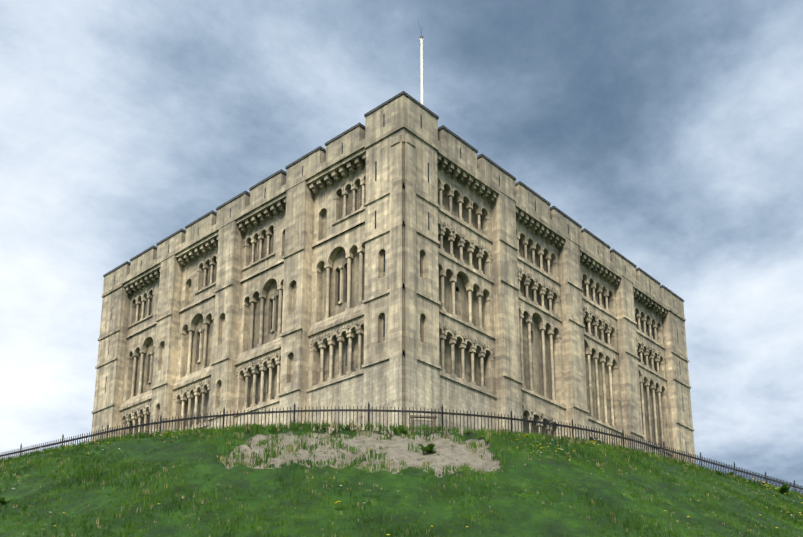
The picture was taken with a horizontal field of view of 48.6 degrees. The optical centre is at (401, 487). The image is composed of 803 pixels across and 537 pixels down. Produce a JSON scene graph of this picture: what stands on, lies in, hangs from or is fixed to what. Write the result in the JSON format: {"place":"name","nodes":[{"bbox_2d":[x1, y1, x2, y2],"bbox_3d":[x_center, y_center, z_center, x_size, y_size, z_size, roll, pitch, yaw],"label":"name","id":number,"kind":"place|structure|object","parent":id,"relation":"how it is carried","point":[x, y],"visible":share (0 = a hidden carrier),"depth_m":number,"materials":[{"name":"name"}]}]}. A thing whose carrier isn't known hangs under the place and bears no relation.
{"place":"outdoors","nodes":[
{"label":"outdoors","id":0,"kind":"place"},
{"bbox_2d":[0,419,802,536],"bbox_3d":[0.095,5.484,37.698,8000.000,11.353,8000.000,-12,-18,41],"label":"terrain","id":1,"kind":"structure","parent":0,"point":[461,453],"depth_m":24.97,"materials":[{"name":"green plant"}]},
{"bbox_2d":[91,91,695,463],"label":"castle keep","id":2,"kind":"structure","parent":1,"relation":"on","point":[403,250],"depth_m":48.88,"materials":[{"name":"stone"}]},
{"bbox_2d":[418,22,423,104],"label":"flagpole","id":3,"kind":"object","parent":2,"relation":"on","point":[421,74],"visible":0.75,"depth_m":48.34,"materials":[{"name":"metal"}]},
{"bbox_2d":[0,423,790,503],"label":"weed clumps","id":4,"kind":"object","parent":1,"relation":"on","point":[785,488],"visible":0.5,"depth_m":28.38,"materials":[{"name":"green plant"}]},
{"bbox_2d":[0,402,802,494],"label":"iron railings","id":5,"kind":"object","parent":1,"relation":"on","point":[463,414],"visible":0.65,"depth_m":32.34,"materials":[{"name":"black metal"}]},
{"bbox_2d":[12,431,802,536],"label":"yellow flowers","id":6,"kind":"object","parent":1,"relation":"on","point":[524,436],"visible":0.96,"depth_m":29.05,"materials":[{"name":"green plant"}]},
{"bbox_2d":[410,415,436,433],"bbox_3d":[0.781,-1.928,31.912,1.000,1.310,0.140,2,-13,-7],"label":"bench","id":7,"kind":"object","parent":1,"relation":"on","point":[416,422],"visible":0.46,"depth_m":31.97,"materials":[{"name":"grey stone"}]},
{"bbox_2d":[0,0,802,493],"label":"sky","id":8,"kind":"structure","parent":0,"point":[671,131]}
]}

